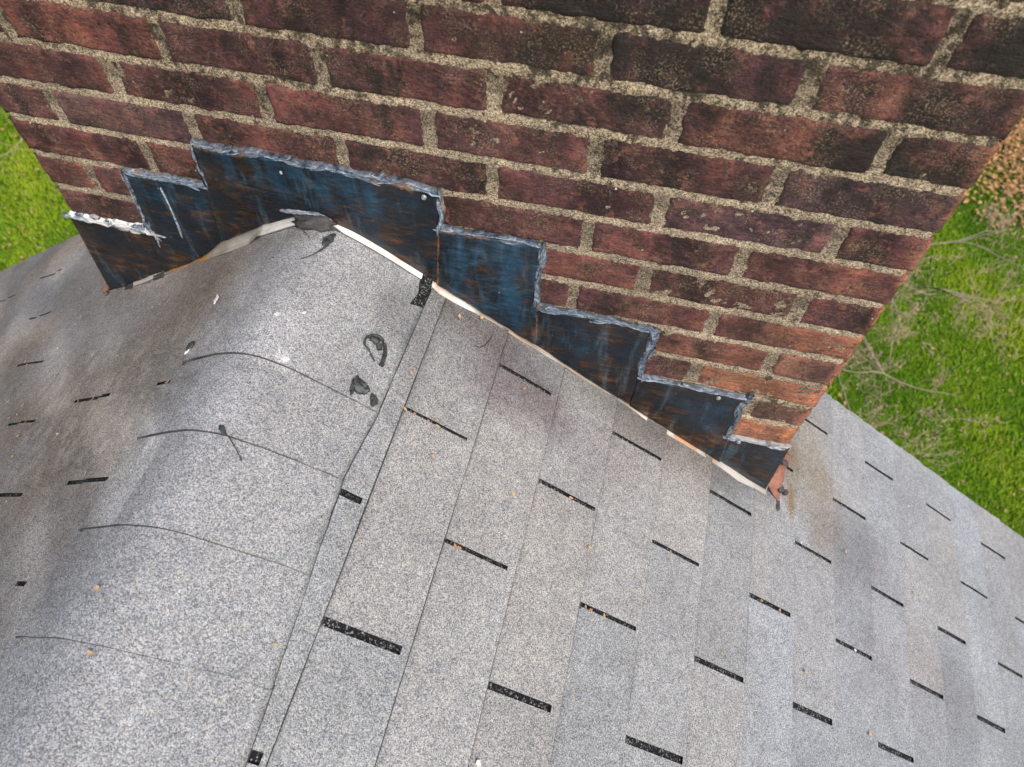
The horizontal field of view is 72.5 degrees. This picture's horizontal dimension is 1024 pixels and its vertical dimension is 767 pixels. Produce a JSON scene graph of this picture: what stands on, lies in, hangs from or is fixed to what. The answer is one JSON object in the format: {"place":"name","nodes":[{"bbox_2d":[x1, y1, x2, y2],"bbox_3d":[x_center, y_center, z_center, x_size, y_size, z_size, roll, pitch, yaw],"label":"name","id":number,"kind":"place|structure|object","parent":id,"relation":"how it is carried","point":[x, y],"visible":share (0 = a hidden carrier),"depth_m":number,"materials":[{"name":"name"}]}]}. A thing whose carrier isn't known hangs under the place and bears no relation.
{"place":"outdoors","nodes":[
{"label":"outdoors","id":0,"kind":"place"},
{"bbox_2d":[0,105,1023,537],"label":"ground","id":1,"kind":"structure","parent":0,"point":[836,379],"depth_m":9.33,"materials":[{"name":"green plant"}]},
{"bbox_2d":[0,111,58,196],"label":"bare tree","id":2,"kind":"object","parent":1,"relation":"on","point":[18,148],"visible":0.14,"depth_m":8.46,"materials":[{"name":"brown plant"}]},
{"bbox_2d":[0,226,1023,766],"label":"house","id":3,"kind":"structure","parent":1,"relation":"on","point":[322,526],"depth_m":0.96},
{"bbox_2d":[185,340,194,349],"bbox_3d":[-0.426,-0.050,0.924,0.012,0.008,0.015,12,57,7],"label":"sealant scrap","id":4,"kind":"object","parent":3,"relation":"on","point":[190,345],"visible":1,"depth_m":0.92,"materials":[{"name":"grey rubber"}]},
{"bbox_2d":[214,294,218,304],"bbox_3d":[-0.419,-0.120,0.990,0.007,0.006,0.021,12,57,7],"label":"caulk chip","id":5,"kind":"object","parent":3,"relation":"on","point":[216,298],"visible":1,"depth_m":0.99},
{"bbox_2d":[218,425,225,435],"bbox_3d":[-0.333,0.054,0.801,0.012,0.006,0.012,12,57,7],"label":"sealant scrap","id":6,"kind":"object","parent":3,"relation":"on","point":[222,429],"visible":1,"depth_m":0.80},
{"bbox_2d":[226,433,241,460],"bbox_3d":[-0.317,0.072,0.797,0.002,0.012,0.037,-30,62,-19],"label":"sealant thread","id":7,"kind":"object","parent":3,"relation":"on","point":[234,446],"visible":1,"depth_m":0.80},
{"bbox_2d":[280,356,289,361],"bbox_3d":[-0.282,-0.030,0.870,0.010,0.006,0.007,12,57,7],"label":"paint fleck","id":8,"kind":"object","parent":3,"relation":"on","point":[285,358],"visible":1,"depth_m":0.87},
{"bbox_2d":[301,244,328,258],"bbox_3d":[-0.270,-0.179,0.958,0.044,0.005,0.006,-38,65,-23],"label":"tar streak","id":9,"kind":"object","parent":3,"relation":"on","point":[324,247],"visible":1,"depth_m":0.96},
{"bbox_2d":[322,233,335,245],"bbox_3d":[-0.255,-0.201,0.973,0.028,0.005,0.014,-35,64,-22],"label":"sealant scrap","id":10,"kind":"object","parent":3,"relation":"on","point":[329,239],"visible":1,"depth_m":0.97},
{"bbox_2d":[349,378,355,395],"bbox_3d":[-0.205,0.004,0.900,0.010,0.012,0.024,12,57,7],"label":"sealant scrap","id":11,"kind":"object","parent":3,"relation":"on","point":[352,390],"visible":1,"depth_m":0.90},
{"bbox_2d":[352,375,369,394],"bbox_3d":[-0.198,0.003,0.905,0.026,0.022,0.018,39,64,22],"label":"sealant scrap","id":12,"kind":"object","parent":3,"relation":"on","point":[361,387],"visible":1,"depth_m":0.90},
{"bbox_2d":[370,393,377,406],"bbox_3d":[-0.180,0.022,0.910,0.013,0.012,0.017,12,57,7],"label":"sealant scrap","id":13,"kind":"object","parent":3,"relation":"on","point":[373,400],"visible":1,"depth_m":0.91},
{"bbox_2d":[363,334,386,366],"bbox_3d":[-0.183,-0.047,0.940,0.034,0.024,0.041,12,57,7],"label":"sealant scrap","id":14,"kind":"object","parent":3,"relation":"on","point":[383,359],"visible":1,"depth_m":0.94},
{"bbox_2d":[369,335,381,350],"bbox_3d":[-0.183,-0.056,0.943,0.023,0.017,0.013,37,63,21],"label":"sealant scrap","id":15,"kind":"object","parent":3,"relation":"on","point":[376,341],"visible":1,"depth_m":0.94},
{"bbox_2d":[476,760,480,766],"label":"caulk chip","id":16,"kind":"object","parent":3,"relation":"on","point":[478,763],"visible":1,"depth_m":0.82,"materials":[{"name":"white"}]},
{"bbox_2d":[0,0,1023,510],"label":"brick chimney","id":17,"kind":"object","parent":3,"relation":"on","point":[706,226],"visible":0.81,"depth_m":0.83,"materials":[{"name":"brick"}]},
{"bbox_2d":[838,183,1023,472],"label":"bare tree","id":18,"kind":"object","parent":1,"relation":"on","point":[960,296],"visible":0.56,"depth_m":6.97,"materials":[{"name":"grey plant"}]},
{"bbox_2d":[963,113,1023,237],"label":"leaf litter","id":19,"kind":"object","parent":1,"relation":"on","point":[1013,154],"visible":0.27,"depth_m":11.21,"materials":[{"name":"brown plant"}]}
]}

